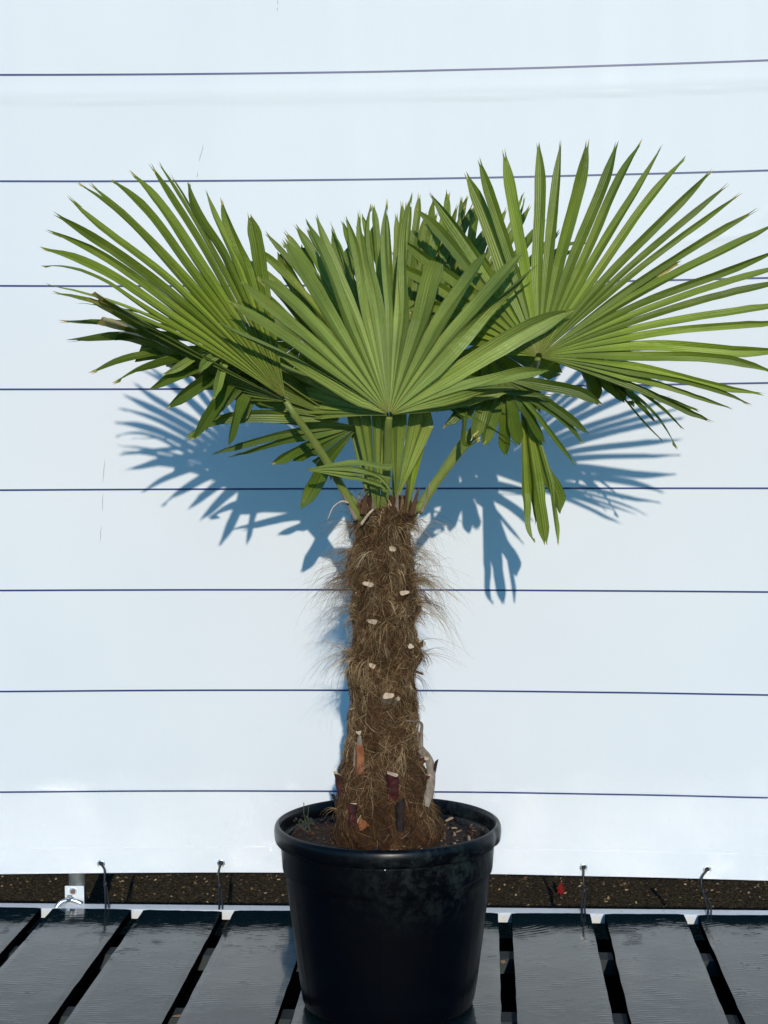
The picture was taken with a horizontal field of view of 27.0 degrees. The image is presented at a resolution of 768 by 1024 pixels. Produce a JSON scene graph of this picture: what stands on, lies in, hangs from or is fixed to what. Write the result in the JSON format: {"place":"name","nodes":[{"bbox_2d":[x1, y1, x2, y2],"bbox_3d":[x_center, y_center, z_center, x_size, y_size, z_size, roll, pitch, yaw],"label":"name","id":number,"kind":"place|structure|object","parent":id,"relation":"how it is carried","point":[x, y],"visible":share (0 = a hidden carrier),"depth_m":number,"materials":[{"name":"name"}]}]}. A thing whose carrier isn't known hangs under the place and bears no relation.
{"place":"outdoors","nodes":[
{"label":"outdoors","id":0,"kind":"place"},
{"bbox_2d":[0,872,767,939],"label":"ground","id":1,"kind":"structure","parent":0,"point":[145,885],"depth_m":4.38,"materials":[{"name":"brown soil"}]},
{"bbox_2d":[65,873,85,903],"bbox_3d":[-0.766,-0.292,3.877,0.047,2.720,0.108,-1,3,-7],"label":"fence post","id":2,"kind":"object","parent":1,"relation":"on","point":[75,888],"visible":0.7,"depth_m":3.95,"materials":[{"name":"metal"}]},
{"bbox_2d":[0,0,767,880],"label":"tarpaulin","id":3,"kind":"object","parent":2,"relation":"attached to","point":[596,702],"visible":0.69,"depth_m":3.79,"materials":[{"name":"white"}]},
{"bbox_2d":[99,862,109,908],"bbox_3d":[-0.675,0.903,3.871,0.015,0.098,0.072,-1,3,-21],"label":"tie cord","id":4,"kind":"object","parent":3,"relation":"hanging from","point":[106,898],"visible":1,"depth_m":3.87,"materials":[{"name":"black plastic"}]},
{"bbox_2d":[217,861,222,909],"bbox_3d":[-0.395,0.901,3.859,0.014,0.100,0.072,-1,3,-6],"label":"tie cord","id":5,"kind":"object","parent":3,"relation":"hanging from","point":[219,885],"visible":1,"depth_m":3.86,"materials":[{"name":"black plastic"}]},
{"bbox_2d":[581,866,586,912],"bbox_3d":[0.477,0.904,3.822,0.013,0.097,0.085,0,3,8],"label":"tie cord","id":6,"kind":"object","parent":3,"relation":"hanging from","point":[584,891],"visible":1,"depth_m":3.83,"materials":[{"name":"black plastic"}]},
{"bbox_2d":[700,868,711,914],"bbox_3d":[0.767,0.904,3.811,0.023,0.094,0.090,0,3,6],"label":"tie cord","id":7,"kind":"object","parent":3,"relation":"hanging from","point":[703,894],"visible":1,"depth_m":3.81,"materials":[{"name":"black plastic"}]},
{"bbox_2d":[0,907,767,1023],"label":"black pallet deck","id":8,"kind":"structure","parent":1,"relation":"on","point":[73,966],"depth_m":3.42,"materials":[{"name":"black plastic"}]},
{"bbox_2d":[0,903,767,923],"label":"metal rail","id":9,"kind":"object","parent":8,"relation":"attached to","point":[596,915],"visible":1,"depth_m":3.83,"materials":[{"name":"white metal"}]},
{"bbox_2d":[54,895,81,907],"bbox_3d":[-0.764,0.944,3.871,0.068,0.034,0.017,-1,3,-9],"label":"metal clamp","id":10,"kind":"object","parent":9,"relation":"on","point":[68,899],"visible":1,"depth_m":3.87,"materials":[{"name":"white metal"}]},
{"bbox_2d":[274,798,500,1023],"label":"plant pot","id":11,"kind":"object","parent":8,"relation":"on","point":[388,936],"visible":0.81,"depth_m":3.03,"materials":[{"name":"black plastic"}]},
{"bbox_2d":[291,816,483,849],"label":"potting soil","id":12,"kind":"structure","parent":11,"relation":"in","point":[449,831],"depth_m":3.24,"materials":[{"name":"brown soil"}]},
{"bbox_2d":[293,802,313,831],"bbox_3d":[-0.164,0.620,3.253,0.044,0.060,0.022,0,3,0],"label":"weed sprig","id":13,"kind":"object","parent":12,"relation":"on","point":[308,823],"visible":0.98,"depth_m":3.25,"materials":[{"name":"grey"}]},
{"bbox_2d":[39,139,767,849],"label":"palm tree","id":14,"kind":"object","parent":12,"relation":"on","point":[413,317],"visible":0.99,"depth_m":2.94,"materials":[{"name":"green plant"}]},
{"bbox_2d":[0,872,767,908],"bbox_3d":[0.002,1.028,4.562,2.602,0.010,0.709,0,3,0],"label":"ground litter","id":15,"kind":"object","parent":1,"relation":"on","point":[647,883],"visible":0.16,"depth_m":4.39,"materials":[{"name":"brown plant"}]},
{"bbox_2d":[556,882,565,894],"bbox_3d":[0.478,1.019,4.324,0.025,0.036,0.013,1,3,18],"label":"fallen leaf","id":16,"kind":"object","parent":1,"relation":"on","point":[560,888],"visible":1,"depth_m":4.32,"materials":[{"name":"red plant"}]}
]}

